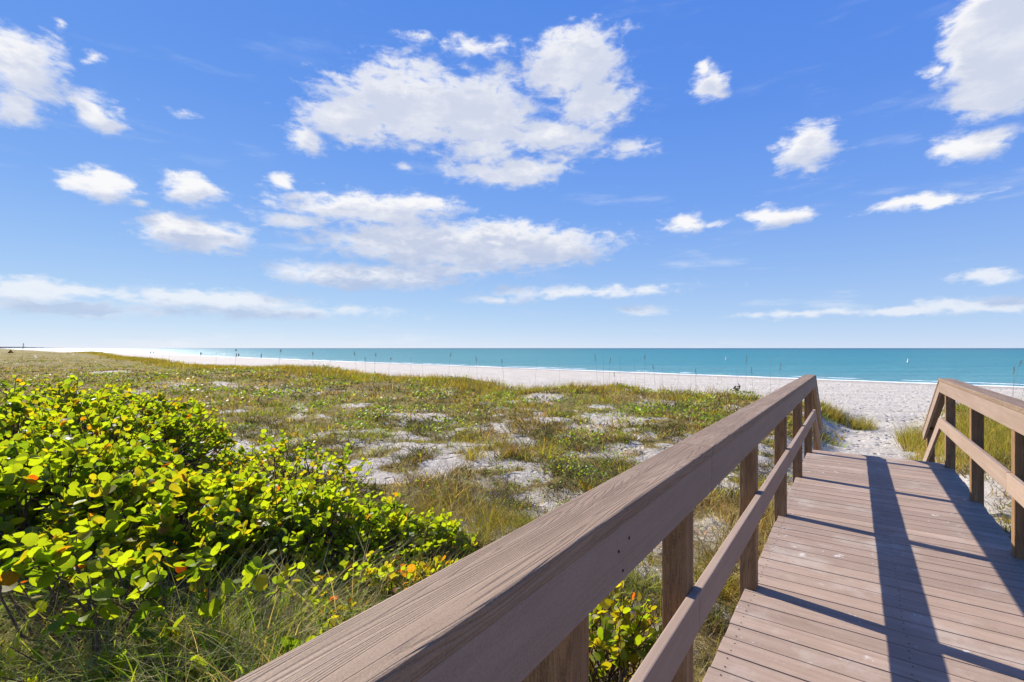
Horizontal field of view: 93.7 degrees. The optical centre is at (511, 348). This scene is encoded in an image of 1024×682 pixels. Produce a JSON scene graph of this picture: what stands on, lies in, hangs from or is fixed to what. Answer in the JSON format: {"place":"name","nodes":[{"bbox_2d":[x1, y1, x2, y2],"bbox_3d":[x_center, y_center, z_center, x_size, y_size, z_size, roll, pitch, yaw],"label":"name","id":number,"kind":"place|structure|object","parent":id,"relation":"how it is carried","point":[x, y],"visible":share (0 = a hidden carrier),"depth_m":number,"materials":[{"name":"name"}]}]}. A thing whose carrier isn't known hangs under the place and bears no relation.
{"place":"outdoors","nodes":[
{"label":"outdoors","id":0,"kind":"place"},
{"bbox_2d":[0,347,42,347],"bbox_3d":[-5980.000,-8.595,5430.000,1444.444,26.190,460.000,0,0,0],"label":"shore","id":1,"kind":"structure","parent":0,"point":[21,347],"depth_m":5343.40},
{"bbox_2d":[0,469,790,681],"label":"tall grass","id":2,"kind":"structure","parent":0,"point":[270,635],"depth_m":3.51,"materials":[{"name":"green plant"}]},
{"bbox_2d":[0,348,1023,681],"bbox_3d":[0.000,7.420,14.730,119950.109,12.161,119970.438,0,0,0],"label":"ground","id":3,"kind":"structure","parent":0,"point":[888,404],"depth_m":17.31,"materials":[{"name":"white sand"}]},
{"bbox_2d":[0,425,203,596],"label":"sea grape bush","id":4,"kind":"object","parent":3,"relation":"on","point":[38,469],"visible":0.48,"depth_m":5.26,"materials":[{"name":"green plant"}]},
{"bbox_2d":[0,375,243,499],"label":"sea grape bush","id":5,"kind":"object","parent":3,"relation":"on","point":[93,412],"visible":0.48,"depth_m":8.14,"materials":[{"name":"green plant"}]},
{"bbox_2d":[0,459,311,630],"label":"sea grape bush","id":6,"kind":"object","parent":3,"relation":"on","point":[229,496],"visible":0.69,"depth_m":4.60,"materials":[{"name":"green plant"}]},
{"bbox_2d":[0,526,338,681],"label":"sea grape bush","id":7,"kind":"object","parent":3,"relation":"on","point":[59,560],"visible":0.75,"depth_m":3.48,"materials":[{"name":"green plant"}]},
{"bbox_2d":[188,429,374,512],"bbox_3d":[-3.640,1.954,7.346,3.115,1.417,2.361,0,0,0],"label":"sea grape bush","id":8,"kind":"object","parent":3,"relation":"on","point":[225,468],"visible":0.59,"depth_m":7.57,"materials":[{"name":"green plant"}]},
{"bbox_2d":[217,470,428,606],"bbox_3d":[-2.148,2.073,5.323,2.430,1.428,2.110,0,0,0],"label":"sea grape bush","id":9,"kind":"object","parent":3,"relation":"on","point":[324,509],"visible":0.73,"depth_m":5.09,"materials":[{"name":"green plant"}]},
{"bbox_2d":[286,551,460,632],"bbox_3d":[-1.099,2.346,4.245,1.622,1.073,1.281,0,0,21],"label":"sea grape bush","id":10,"kind":"object","parent":3,"relation":"on","point":[422,566],"visible":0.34,"depth_m":4.25,"materials":[{"name":"green plant"}]},
{"bbox_2d":[319,505,477,594],"bbox_3d":[-1.235,2.311,5.235,1.726,1.128,1.440,0,0,0],"label":"sea grape bush","id":11,"kind":"object","parent":3,"relation":"on","point":[453,527],"visible":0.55,"depth_m":5.12,"materials":[{"name":"green plant"}]},
{"bbox_2d":[456,494,550,546],"bbox_3d":[-0.025,2.106,5.877,1.324,0.464,1.536,0,0,-42],"label":"grass clump","id":12,"kind":"object","parent":3,"relation":"on","point":[493,518],"visible":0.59,"depth_m":6.01,"materials":[{"name":"green plant"}]},
{"bbox_2d":[0,365,1010,645],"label":"ground cover","id":13,"kind":"object","parent":3,"relation":"on","point":[344,399],"visible":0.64,"depth_m":17.34,"materials":[{"name":"green plant"}]},
{"bbox_2d":[1,384,1010,681],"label":"dry twigs","id":14,"kind":"object","parent":3,"relation":"on","point":[563,498],"visible":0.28,"depth_m":9.14,"materials":[{"name":"brown plant"}]},
{"bbox_2d":[0,351,1020,681],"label":"dune grass","id":15,"kind":"structure","parent":3,"relation":"on","point":[484,389],"depth_m":14.65,"materials":[{"name":"green plant"}]},
{"bbox_2d":[496,435,528,456],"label":"grass clump","id":16,"kind":"object","parent":3,"relation":"on","point":[510,448],"visible":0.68,"depth_m":10.29,"materials":[{"name":"green plant"}]},
{"bbox_2d":[589,580,661,681],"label":"sea grape bush","id":17,"kind":"object","parent":3,"relation":"on","point":[628,654],"visible":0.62,"depth_m":2.96,"materials":[{"name":"green plant"}]},
{"bbox_2d":[233,375,1023,681],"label":"boardwalk","id":18,"kind":"structure","parent":3,"relation":"on","point":[865,568],"depth_m":2.36,"materials":[{"name":"brown wood"}]},
{"bbox_2d":[820,396,887,430],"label":"grass clump","id":19,"kind":"object","parent":3,"relation":"on","point":[855,423],"visible":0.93,"depth_m":17.17,"materials":[{"name":"green plant"}]},
{"bbox_2d":[882,413,1008,450],"bbox_3d":[11.931,2.235,13.195,2.928,1.235,3.754,0,0,0],"label":"grass clump","id":20,"kind":"object","parent":3,"relation":"on","point":[921,433],"visible":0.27,"depth_m":13.21,"materials":[{"name":"green plant"}]},
{"bbox_2d":[888,403,1010,452],"bbox_3d":[12.961,2.199,13.197,5.660,1.396,4.744,0,0,-44],"label":"grass clump","id":21,"kind":"object","parent":3,"relation":"on","point":[913,447],"visible":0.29,"depth_m":12.99,"materials":[{"name":"green plant"}]},
{"bbox_2d":[896,427,1010,475],"bbox_3d":[10.812,2.203,10.294,4.568,1.113,4.357,0,0,27],"label":"grass clump","id":22,"kind":"object","parent":3,"relation":"on","point":[1003,448],"visible":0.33,"depth_m":10.45,"materials":[{"name":"green plant"}]},
{"bbox_2d":[988,505,1010,533],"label":"grass clump","id":23,"kind":"object","parent":3,"relation":"on","point":[1004,520],"visible":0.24,"depth_m":6.57,"materials":[{"name":"plant"}]},
{"bbox_2d":[0,0,1023,347],"label":"sky","id":24,"kind":"structure","parent":0,"point":[174,173],"materials":[{"name":"blue"}]},
{"bbox_2d":[2,348,1023,386],"bbox_3d":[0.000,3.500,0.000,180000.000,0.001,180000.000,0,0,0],"label":"sea","id":25,"kind":"structure","parent":0,"point":[984,366],"depth_m":147.52,"materials":[{"name":"liquid"}]}
]}

